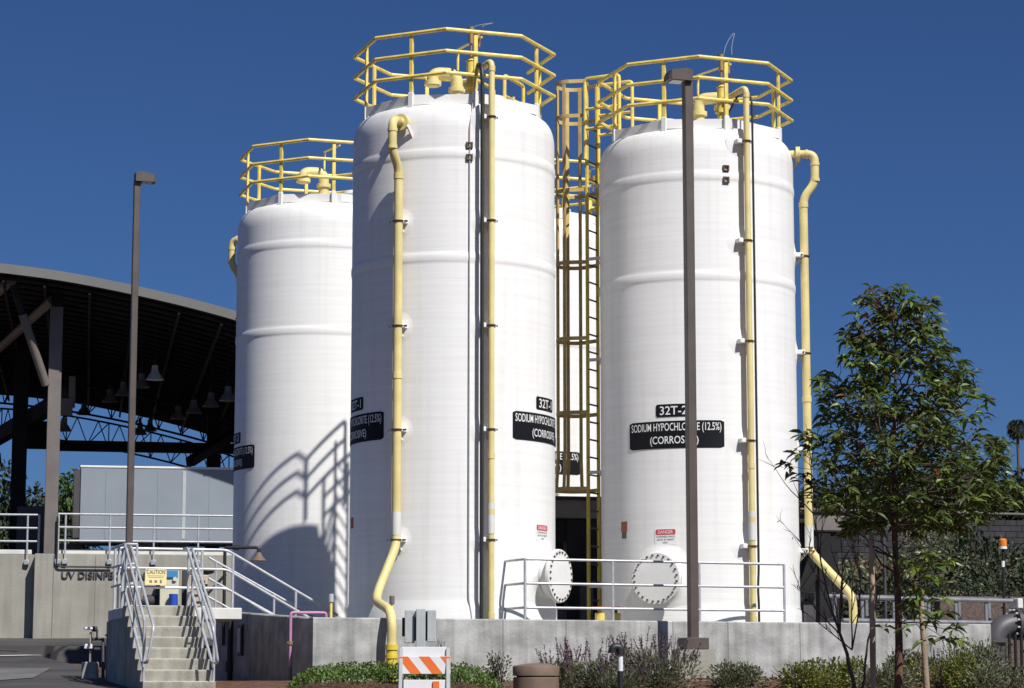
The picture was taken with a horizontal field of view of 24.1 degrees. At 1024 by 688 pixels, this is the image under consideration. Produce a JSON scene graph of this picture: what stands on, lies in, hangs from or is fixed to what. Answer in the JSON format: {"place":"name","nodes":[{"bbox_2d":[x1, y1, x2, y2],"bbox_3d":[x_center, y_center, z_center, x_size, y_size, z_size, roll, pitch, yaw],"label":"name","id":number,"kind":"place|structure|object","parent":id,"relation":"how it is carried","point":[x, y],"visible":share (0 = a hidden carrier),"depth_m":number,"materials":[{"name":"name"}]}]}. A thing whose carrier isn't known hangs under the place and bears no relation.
{"place":"outdoors","nodes":[
{"label":"outdoors","id":0,"kind":"place"},
{"bbox_2d":[0,668,49,679],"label":"worn pavement","id":1,"kind":"structure","parent":0,"point":[11,673],"depth_m":45.13,"materials":[{"name":"concrete"}]},
{"bbox_2d":[0,648,128,687],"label":"asphalt lot","id":2,"kind":"structure","parent":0,"point":[58,674],"depth_m":43.77,"materials":[{"name":"asphalt"}]},
{"bbox_2d":[81,626,104,677],"bbox_3d":[-7.533,5.588,43.244,0.392,0.997,0.270,0,-8,0],"label":"backflow device","id":3,"kind":"object","parent":2,"relation":"on","point":[90,668],"visible":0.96,"depth_m":43.21,"materials":[{"name":"grey metal"}]},
{"bbox_2d":[0,638,211,669],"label":"asphalt lot","id":4,"kind":"structure","parent":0,"point":[70,650],"depth_m":59.74,"materials":[{"name":"asphalt"}]},
{"bbox_2d":[206,647,211,669],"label":"containment floor","id":5,"kind":"structure","parent":0,"point":[210,666],"depth_m":47.16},
{"bbox_2d":[199,545,265,645],"bbox_3d":[-5.270,4.716,45.084,1.288,1.882,0.318,0,-8,0],"label":"emergency shower","id":6,"kind":"object","parent":5,"relation":"on","point":[258,556],"visible":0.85,"depth_m":45.10,"materials":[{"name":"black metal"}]},
{"bbox_2d":[228,138,353,617],"bbox_3d":[-4.339,1.124,52.870,4.158,11.192,3.920,0,-8,0],"label":"storage tank","id":7,"kind":"object","parent":5,"relation":"on","point":[291,269],"visible":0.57,"depth_m":51.23,"materials":[{"name":"white paint"}]},
{"bbox_2d":[328,594,333,616],"bbox_3d":[-3.114,4.706,41.249,0.090,0.821,0.090,0,-8,0],"label":"sampling valve","id":8,"kind":"object","parent":5,"relation":"on","point":[330,598],"visible":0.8,"depth_m":41.26,"materials":[{"name":"yellow paint"}]},
{"bbox_2d":[347,23,572,680],"bbox_3d":[-0.932,0.210,43.566,3.920,12.007,5.648,2,-8,-15],"label":"storage tank","id":9,"kind":"object","parent":5,"relation":"on","point":[452,458],"visible":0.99,"depth_m":42.56,"materials":[{"name":"white paint"}]},
{"bbox_2d":[554,158,600,496],"bbox_3d":[0.486,1.398,54.792,3.962,11.192,4.202,0,-8,0],"label":"storage tank","id":10,"kind":"object","parent":5,"relation":"on","point":[574,357],"visible":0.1,"depth_m":53.30,"materials":[{"name":"white paint"}]},
{"bbox_2d":[555,496,601,619],"bbox_3d":[1.277,4.743,49.454,2.039,3.062,1.900,2,-8,-12],"label":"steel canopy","id":11,"kind":"object","parent":5,"relation":"on","point":[571,527],"visible":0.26,"depth_m":48.74,"materials":[{"name":"metal"}]},
{"bbox_2d":[555,33,857,622],"bbox_3d":[3.618,0.165,46.299,4.334,11.837,4.670,4,-9,-25],"label":"storage tank","id":12,"kind":"object","parent":5,"relation":"on","point":[748,352],"visible":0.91,"depth_m":44.63,"materials":[{"name":"white paint"}]},
{"bbox_2d":[799,510,844,622],"bbox_3d":[6.612,5.227,52.707,1.343,3.021,2.026,0,-8,0],"label":"steel canopy","id":13,"kind":"object","parent":5,"relation":"on","point":[809,585],"visible":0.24,"depth_m":52.04,"materials":[{"name":"metal"}]},
{"bbox_2d":[0,0,1023,550],"label":"sky","id":14,"kind":"structure","parent":0,"point":[911,112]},
{"bbox_2d":[57,558,1023,687],"bbox_3d":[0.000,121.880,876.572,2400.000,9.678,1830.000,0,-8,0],"label":"ground","id":15,"kind":"structure","parent":0,"point":[267,684],"depth_m":38.73,"materials":[{"name":"brown soil"}]},
{"bbox_2d":[0,459,61,549],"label":"tree","id":16,"kind":"object","parent":15,"relation":"on","point":[5,506],"visible":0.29,"depth_m":99.53,"materials":[{"name":"green plant"}]},
{"bbox_2d":[7,490,90,549],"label":"tree","id":17,"kind":"object","parent":15,"relation":"on","point":[61,518],"visible":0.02,"depth_m":111.71,"materials":[{"name":"green plant"}]},
{"bbox_2d":[58,465,102,549],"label":"tree","id":18,"kind":"object","parent":15,"relation":"on","point":[64,487],"visible":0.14,"depth_m":107.31,"materials":[{"name":"green plant"}]},
{"bbox_2d":[0,549,231,638],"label":"deck wall","id":19,"kind":"structure","parent":15,"relation":"on","point":[43,596],"depth_m":66.52,"materials":[{"name":"concrete"}]},
{"bbox_2d":[0,513,39,564],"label":"deck railing","id":20,"kind":"object","parent":19,"relation":"on","point":[26,561],"visible":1,"depth_m":66.82,"materials":[{"name":"metal"}]},
{"bbox_2d":[16,506,44,554],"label":"control cabinet","id":21,"kind":"object","parent":19,"relation":"on","point":[32,533],"visible":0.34,"depth_m":72.96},
{"bbox_2d":[59,525,83,549],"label":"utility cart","id":22,"kind":"object","parent":19,"relation":"on","point":[71,546],"visible":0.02,"depth_m":69.73,"materials":[{"name":"metal"}]},
{"bbox_2d":[0,263,235,553],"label":"vaulted canopy","id":23,"kind":"object","parent":19,"relation":"on","point":[56,326],"visible":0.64,"depth_m":76.11,"materials":[{"name":"grey metal"}]},
{"bbox_2d":[60,375,71,431],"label":"bay lamp","id":24,"kind":"object","parent":23,"relation":"hanging from","point":[64,427],"visible":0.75,"depth_m":78.34,"materials":[{"name":"metal"}]},
{"bbox_2d":[76,371,90,414],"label":"bay lamp","id":25,"kind":"object","parent":23,"relation":"hanging from","point":[82,408],"visible":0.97,"depth_m":83.47,"materials":[{"name":"metal"}]},
{"bbox_2d":[102,357,117,402],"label":"bay lamp","id":26,"kind":"object","parent":23,"relation":"hanging from","point":[109,397],"visible":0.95,"depth_m":78.48,"materials":[{"name":"metal"}]},
{"bbox_2d":[115,343,128,395],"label":"bay lamp","id":27,"kind":"object","parent":23,"relation":"hanging from","point":[123,390],"visible":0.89,"depth_m":75.50,"materials":[{"name":"metal"}]},
{"bbox_2d":[135,389,146,434],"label":"bay lamp","id":28,"kind":"object","parent":23,"relation":"hanging from","point":[139,430],"visible":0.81,"depth_m":84.34,"materials":[{"name":"metal"}]},
{"bbox_2d":[136,334,149,388],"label":"bay lamp","id":29,"kind":"object","parent":23,"relation":"hanging from","point":[141,383],"visible":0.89,"depth_m":72.51,"materials":[{"name":"metal"}]},
{"bbox_2d":[144,401,156,431],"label":"bay lamp","id":30,"kind":"object","parent":23,"relation":"hanging from","point":[149,423],"visible":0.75,"depth_m":88.40,"materials":[{"name":"metal"}]},
{"bbox_2d":[146,322,163,380],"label":"bay lamp","id":31,"kind":"object","parent":23,"relation":"hanging from","point":[154,375],"visible":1,"depth_m":69.52,"materials":[{"name":"metal"}]},
{"bbox_2d":[170,372,185,419],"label":"bay lamp","id":32,"kind":"object","parent":23,"relation":"hanging from","point":[177,414],"visible":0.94,"depth_m":79.42,"materials":[{"name":"metal"}]},
{"bbox_2d":[186,360,201,413],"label":"bay lamp","id":33,"kind":"object","parent":23,"relation":"hanging from","point":[193,408],"visible":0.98,"depth_m":75.42,"materials":[{"name":"metal"}]},
{"bbox_2d":[202,355,218,407],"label":"bay lamp","id":34,"kind":"object","parent":23,"relation":"hanging from","point":[210,401],"visible":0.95,"depth_m":72.42,"materials":[{"name":"metal"}]},
{"bbox_2d":[219,338,234,401],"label":"bay lamp","id":35,"kind":"object","parent":23,"relation":"hanging from","point":[227,396],"visible":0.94,"depth_m":69.43,"materials":[{"name":"metal"}]},
{"bbox_2d":[55,513,232,564],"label":"deck railing","id":36,"kind":"object","parent":19,"relation":"on","point":[109,561],"visible":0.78,"depth_m":66.83,"materials":[{"name":"metal"}]},
{"bbox_2d":[56,517,111,567],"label":"cable","id":37,"kind":"object","parent":36,"relation":"hanging from","point":[72,566],"visible":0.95,"depth_m":66.42,"materials":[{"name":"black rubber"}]},
{"bbox_2d":[72,465,233,547],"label":"box trailer","id":38,"kind":"object","parent":19,"relation":"on","point":[174,490],"visible":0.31,"depth_m":68.52,"materials":[{"name":"white paint"}]},
{"bbox_2d":[125,171,155,604],"bbox_3d":[-8.193,1.599,52.327,0.610,10.899,0.420,3,-9,-18],"label":"lamp post","id":39,"kind":"object","parent":15,"relation":"on","point":[141,177],"visible":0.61,"depth_m":52.43,"materials":[{"name":"brown metal"}]},
{"bbox_2d":[141,582,159,604],"bbox_3d":[-6.907,4.823,45.970,0.383,0.520,0.619,0,-8,0],"label":"pump base","id":40,"kind":"object","parent":15,"relation":"on","point":[153,596],"visible":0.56,"depth_m":45.75,"materials":[{"name":"metal"}]},
{"bbox_2d":[159,571,178,605],"bbox_3d":[-6.496,4.628,45.460,0.368,0.669,0.283,0,-8,0],"label":"eyewash board","id":41,"kind":"object","parent":15,"relation":"on","point":[169,597],"visible":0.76,"depth_m":45.49,"materials":[{"name":"beige plastic"}]},
{"bbox_2d":[105,605,241,687],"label":"concrete stairs","id":42,"kind":"structure","parent":15,"relation":"on","point":[177,659],"depth_m":39.99,"materials":[{"name":"concrete"}]},
{"bbox_2d":[111,543,137,607],"bbox_3d":[-6.877,4.186,41.967,0.241,1.343,1.472,4,-9,-26],"label":"landing railing","id":43,"kind":"object","parent":42,"relation":"on","point":[118,584],"visible":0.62,"depth_m":41.88,"materials":[{"name":"metal"}]},
{"bbox_2d":[120,546,154,681],"bbox_3d":[-6.206,4.481,39.737,0.138,2.398,2.819,3,-9,-18],"label":"stair railing","id":44,"kind":"object","parent":42,"relation":"on","point":[125,581],"visible":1,"depth_m":39.69,"materials":[{"name":"metal"}]},
{"bbox_2d":[183,547,218,681],"bbox_3d":[-5.205,4.527,40.058,0.138,2.398,2.819,3,-9,-18],"label":"stair railing","id":45,"kind":"object","parent":42,"relation":"on","point":[196,582],"visible":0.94,"depth_m":40.03,"materials":[{"name":"metal"}]},
{"bbox_2d":[113,547,337,616],"bbox_3d":[-5.130,4.640,43.312,4.144,1.885,0.103,3,-9,-19],"label":"landing railing","id":46,"kind":"object","parent":42,"relation":"on","point":[233,573],"visible":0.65,"depth_m":43.31,"materials":[{"name":"metal"}]},
{"bbox_2d":[145,568,166,584],"bbox_3d":[-6.367,4.160,42.882,0.385,0.292,0.054,3,-9,-18],"label":"caution sign","id":47,"kind":"object","parent":46,"relation":"hanging from","point":[155,576],"visible":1,"depth_m":42.86,"materials":[{"name":"beige metal"}]},
{"bbox_2d":[181,570,190,605],"bbox_3d":[-6.258,4.707,46.148,0.148,0.706,0.300,0,-8,0],"label":"equipment cabinet","id":48,"kind":"object","parent":15,"relation":"on","point":[184,591],"visible":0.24,"depth_m":46.00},
{"bbox_2d":[189,575,208,606],"bbox_3d":[-5.974,4.722,45.833,0.344,0.607,0.318,0,-8,0],"label":"equipment cabinet","id":49,"kind":"object","parent":15,"relation":"on","point":[205,579],"visible":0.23,"depth_m":45.70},
{"bbox_2d":[286,659,502,687],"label":"ground cover","id":50,"kind":"object","parent":15,"relation":"on","point":[338,673],"visible":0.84,"depth_m":37.37,"materials":[{"name":"plant"}]},
{"bbox_2d":[402,609,435,679],"bbox_3d":[-1.496,4.897,38.610,0.548,1.260,0.350,0,-8,0],"label":"electrical pedestal","id":51,"kind":"object","parent":15,"relation":"on","point":[419,626],"visible":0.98,"depth_m":38.58,"materials":[{"name":"grey metal"}]},
{"bbox_2d":[405,610,414,642],"bbox_3d":[-1.646,4.549,38.645,0.156,0.528,0.120,0,-8,0],"label":"door panel","id":52,"kind":"structure","parent":51,"relation":"in","point":[409,614],"depth_m":38.59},
{"bbox_2d":[427,610,435,641],"bbox_3d":[-1.292,4.541,38.646,0.139,0.512,0.120,0,-8,0],"label":"door panel","id":53,"kind":"structure","parent":51,"relation":"in","point":[431,618],"depth_m":38.59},
{"bbox_2d":[398,647,450,687],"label":"barricade","id":54,"kind":"object","parent":15,"relation":"on","point":[424,660],"visible":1,"depth_m":36.56,"materials":[{"name":"white plastic"}]},
{"bbox_2d":[484,650,511,687],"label":"shrub","id":55,"kind":"object","parent":15,"relation":"on","point":[496,668],"visible":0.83,"depth_m":38.25,"materials":[{"name":"grey plant"}]},
{"bbox_2d":[513,663,558,687],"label":"litter bin","id":56,"kind":"object","parent":15,"relation":"on","point":[535,675],"visible":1,"depth_m":35.77,"materials":[{"name":"brown"}]},
{"bbox_2d":[535,636,588,686],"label":"sage shrub","id":57,"kind":"object","parent":15,"relation":"on","point":[562,669],"visible":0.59,"depth_m":38.43,"materials":[{"name":"grey plant"}]},
{"bbox_2d":[556,636,629,687],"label":"sage shrub","id":58,"kind":"object","parent":15,"relation":"on","point":[591,679],"visible":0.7,"depth_m":37.86,"materials":[{"name":"grey plant"}]},
{"bbox_2d":[215,612,991,680],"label":"containment wall","id":59,"kind":"structure","parent":15,"relation":"on","point":[766,646],"depth_m":41.69,"materials":[{"name":"grey concrete"}]},
{"bbox_2d":[225,621,232,680],"bbox_3d":[-5.232,5.979,44.439,0.160,1.700,0.152,0,-8,0],"label":"drain pipe","id":60,"kind":"object","parent":59,"relation":"attached to","point":[229,666],"visible":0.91,"depth_m":44.44,"materials":[{"name":"black metal"}]},
{"bbox_2d":[237,625,243,655],"bbox_3d":[-4.968,5.412,43.865,0.062,0.560,0.260,3,-9,-21],"label":"wall light","id":61,"kind":"object","parent":59,"relation":"attached to","point":[240,639],"visible":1,"depth_m":43.78,"materials":[{"name":"black metal"}]},
{"bbox_2d":[287,611,327,680],"bbox_3d":[-3.460,5.385,40.460,0.706,1.753,0.090,3,-9,-23],"label":"recycled water pipe","id":62,"kind":"object","parent":59,"relation":"attached to","point":[290,642],"visible":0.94,"depth_m":40.40,"materials":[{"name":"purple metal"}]},
{"bbox_2d":[504,558,785,621],"bbox_3d":[2.378,4.323,42.073,5.261,1.058,1.132,1,-8,-8],"label":"guardrail","id":63,"kind":"object","parent":59,"relation":"on","point":[612,584],"visible":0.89,"depth_m":41.98,"materials":[{"name":"metal"}]},
{"bbox_2d":[609,643,623,687],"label":"bollard light","id":64,"kind":"object","parent":15,"relation":"on","point":[617,649],"visible":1,"depth_m":36.84,"materials":[{"name":"black metal"}]},
{"bbox_2d":[590,651,657,687],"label":"sage shrub","id":65,"kind":"object","parent":15,"relation":"on","point":[632,680],"visible":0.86,"depth_m":37.40,"materials":[{"name":"green plant"}]},
{"bbox_2d":[607,626,671,683],"bbox_3d":[2.021,5.069,38.483,1.085,1.083,1.172,0,-8,0],"label":"sage shrub","id":66,"kind":"object","parent":15,"relation":"on","point":[640,656],"visible":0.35,"depth_m":38.34,"materials":[{"name":"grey plant"}]},
{"bbox_2d":[626,635,705,687],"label":"sage shrub","id":67,"kind":"object","parent":15,"relation":"on","point":[668,673],"visible":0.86,"depth_m":37.87,"materials":[{"name":"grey plant"}]},
{"bbox_2d":[664,68,715,680],"bbox_3d":[3.069,0.944,41.808,0.759,11.727,0.588,1,-8,-7],"label":"lamp post","id":68,"kind":"object","parent":15,"relation":"on","point":[683,77],"visible":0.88,"depth_m":41.75,"materials":[{"name":"brown metal"}]},
{"bbox_2d":[705,658,770,687],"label":"shrub","id":69,"kind":"object","parent":15,"relation":"on","point":[730,674],"visible":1,"depth_m":38.11,"materials":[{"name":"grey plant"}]},
{"bbox_2d":[559,675,1023,687],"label":"bark chips","id":70,"kind":"object","parent":15,"relation":"on","point":[772,678],"visible":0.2,"depth_m":38.60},
{"bbox_2d":[770,660,843,687],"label":"shrub","id":71,"kind":"object","parent":15,"relation":"on","point":[809,678],"visible":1,"depth_m":37.65,"materials":[{"name":"green plant"}]},
{"bbox_2d":[756,404,884,687],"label":"bare shrub","id":72,"kind":"object","parent":15,"relation":"on","point":[838,631],"visible":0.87,"depth_m":34.76,"materials":[{"name":"brown plant"}]},
{"bbox_2d":[796,655,869,687],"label":"shrub","id":73,"kind":"object","parent":15,"relation":"on","point":[843,670],"visible":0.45,"depth_m":38.27,"materials":[{"name":"green plant"}]},
{"bbox_2d":[798,474,902,516],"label":"tree","id":74,"kind":"object","parent":15,"relation":"on","point":[801,504],"visible":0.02,"depth_m":97.01,"materials":[{"name":"green plant"}]},
{"bbox_2d":[798,464,931,517],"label":"tree","id":75,"kind":"object","parent":15,"relation":"on","point":[909,485],"visible":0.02,"depth_m":100.43,"materials":[{"name":"green plant"}]},
{"bbox_2d":[869,535,875,687],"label":"tree stake","id":76,"kind":"object","parent":15,"relation":"on","point":[872,621],"visible":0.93,"depth_m":32.58,"materials":[{"name":"brown wood"}]},
{"bbox_2d":[868,546,895,559],"bbox_3d":[5.095,2.862,32.787,0.501,0.191,0.138,3,-9,-19],"label":"tree tie","id":77,"kind":"object","parent":76,"relation":"attached to","point":[884,553],"visible":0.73,"depth_m":32.78,"materials":[{"name":"black rubber"}]},
{"bbox_2d":[846,660,919,687],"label":"shrub","id":78,"kind":"object","parent":15,"relation":"on","point":[885,678],"visible":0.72,"depth_m":37.09,"materials":[{"name":"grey plant"}]},
{"bbox_2d":[774,283,1023,687],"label":"young tree","id":79,"kind":"object","parent":15,"relation":"on","point":[895,508],"visible":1,"depth_m":32.77,"materials":[{"name":"green plant"}]},
{"bbox_2d":[881,646,935,683],"bbox_3d":[6.429,5.285,39.149,0.950,0.724,0.915,0,-8,0],"label":"shrub","id":80,"kind":"object","parent":15,"relation":"on","point":[907,654],"visible":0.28,"depth_m":39.05,"materials":[{"name":"green plant"}]},
{"bbox_2d":[845,447,997,514],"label":"tree","id":81,"kind":"object","parent":15,"relation":"on","point":[921,470],"visible":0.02,"depth_m":103.78,"materials":[{"name":"green plant"}]},
{"bbox_2d":[917,585,929,687],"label":"tree stake","id":82,"kind":"object","parent":15,"relation":"on","point":[925,667],"visible":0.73,"depth_m":32.51,"materials":[{"name":"brown wood"}]},
{"bbox_2d":[903,647,986,687],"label":"shrub","id":83,"kind":"object","parent":15,"relation":"on","point":[949,675],"visible":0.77,"depth_m":37.71,"materials":[{"name":"green plant"}]},
{"bbox_2d":[920,641,970,682],"bbox_3d":[7.085,5.228,39.229,0.966,0.847,1.077,0,-8,0],"label":"sage shrub","id":84,"kind":"object","parent":15,"relation":"on","point":[932,659],"visible":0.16,"depth_m":39.10,"materials":[{"name":"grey plant"}]},
{"bbox_2d":[910,459,1023,518],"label":"tree","id":85,"kind":"object","parent":15,"relation":"on","point":[954,502],"visible":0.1,"depth_m":99.72,"materials":[{"name":"green plant"}]},
{"bbox_2d":[924,582,1023,680],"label":"clipped hedge","id":86,"kind":"object","parent":15,"relation":"on","point":[972,610],"visible":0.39,"depth_m":53.42,"materials":[{"name":"plant"}]},
{"bbox_2d":[936,633,1011,684],"bbox_3d":[7.502,5.145,38.756,1.269,0.940,1.087,0,-8,0],"label":"shrub","id":87,"kind":"object","parent":15,"relation":"on","point":[981,649],"visible":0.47,"depth_m":38.73,"materials":[{"name":"green plant"}]},
{"bbox_2d":[961,662,1023,687],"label":"shrub","id":88,"kind":"object","parent":15,"relation":"on","point":[994,681],"visible":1,"depth_m":37.18,"materials":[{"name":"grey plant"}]},
{"bbox_2d":[961,466,1023,520],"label":"tree","id":89,"kind":"object","parent":15,"relation":"on","point":[1020,480],"visible":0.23,"depth_m":96.41,"materials":[{"name":"green plant"}]},
{"bbox_2d":[983,437,1004,506],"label":"palm tree","id":90,"kind":"object","parent":15,"relation":"on","point":[996,439],"visible":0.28,"depth_m":441.08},
{"bbox_2d":[1005,419,1023,487],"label":"palm tree","id":91,"kind":"object","parent":15,"relation":"on","point":[1015,431],"visible":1,"depth_m":421.24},
{"bbox_2d":[595,610,604,619],"bbox_3d":[1.579,5.041,43.019,0.340,0.656,0.340,0,-8,0],"label":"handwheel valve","id":92,"kind":"object","parent":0,"point":[599,615],"visible":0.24,"depth_m":42.97,"materials":[{"name":"yellow paint"}]},
{"bbox_2d":[611,610,620,619],"bbox_3d":[1.865,5.041,43.019,0.340,0.656,0.340,0,-8,0],"label":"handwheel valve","id":93,"kind":"object","parent":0,"point":[617,615],"visible":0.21,"depth_m":42.97,"materials":[{"name":"yellow paint"}]},
{"bbox_2d":[838,555,1023,618],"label":"slope soil","id":94,"kind":"structure","parent":0,"point":[914,613],"depth_m":78.45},
{"bbox_2d":[839,576,887,618],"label":"slope shrub","id":95,"kind":"object","parent":94,"relation":"on","point":[845,610],"visible":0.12,"depth_m":65.33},
{"bbox_2d":[882,520,888,618],"bbox_3d":[9.672,6.236,61.738,0.400,3.452,0.200,0,-8,0],"label":"equipment post","id":96,"kind":"object","parent":94,"relation":"on","point":[884,580],"visible":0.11,"depth_m":61.79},
{"bbox_2d":[843,555,946,618],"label":"slope shrub","id":97,"kind":"object","parent":94,"relation":"on","point":[890,580],"visible":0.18,"depth_m":69.78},
{"bbox_2d":[799,508,1023,564],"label":"block wall","id":98,"kind":"structure","parent":94,"relation":"on","point":[1013,528],"depth_m":87.94,"materials":[{"name":"grey concrete"}]},
{"bbox_2d":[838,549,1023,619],"bbox_3d":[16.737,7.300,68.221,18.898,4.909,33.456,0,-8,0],"label":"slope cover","id":99,"kind":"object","parent":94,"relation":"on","point":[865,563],"visible":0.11,"depth_m":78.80,"materials":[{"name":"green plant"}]},
{"bbox_2d":[889,526,982,572],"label":"slope shrub","id":100,"kind":"object","parent":94,"relation":"on","point":[935,542],"visible":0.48,"depth_m":79.20,"materials":[{"name":"green plant"}]},
{"bbox_2d":[912,582,1005,619],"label":"slope shrub","id":101,"kind":"object","parent":94,"relation":"on","point":[974,593],"visible":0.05,"depth_m":65.90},
{"bbox_2d":[933,526,1023,587],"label":"slope shrub","id":102,"kind":"object","parent":94,"relation":"on","point":[978,543],"visible":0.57,"depth_m":75.22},
{"bbox_2d":[954,543,1023,596],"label":"slope shrub","id":103,"kind":"object","parent":94,"relation":"on","point":[1012,578],"visible":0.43,"depth_m":69.64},
{"bbox_2d":[999,538,1006,665],"bbox_3d":[10.310,5.633,50.208,0.170,3.133,0.170,0,-8,0],"label":"warning beacon","id":104,"kind":"object","parent":94,"relation":"on","point":[1002,543],"visible":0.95,"depth_m":50.32,"materials":[{"name":"metal"}]},
{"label":"inner steps","id":105,"kind":"object","parent":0,"visible":0},
{"bbox_2d":[208,557,315,616],"bbox_3d":[-4.564,5.016,44.477,2.220,2.112,0.044,3,-9,-21],"label":"stair railing","id":106,"kind":"object","parent":105,"relation":"on","point":[214,599],"visible":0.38,"depth_m":44.33,"materials":[{"name":"metal"}]},
{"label":"yard slab","id":107,"kind":"structure","parent":0,"visible":0},
{"bbox_2d":[827,594,1022,623],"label":"pipe rack","id":108,"kind":"object","parent":107,"relation":"on","point":[1013,603],"visible":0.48,"depth_m":48.89,"materials":[{"name":"metal"}]},
{"bbox_2d":[990,608,1023,674],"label":"pipe elbow","id":109,"kind":"object","parent":107,"relation":"on","point":[1007,627],"visible":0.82,"depth_m":45.54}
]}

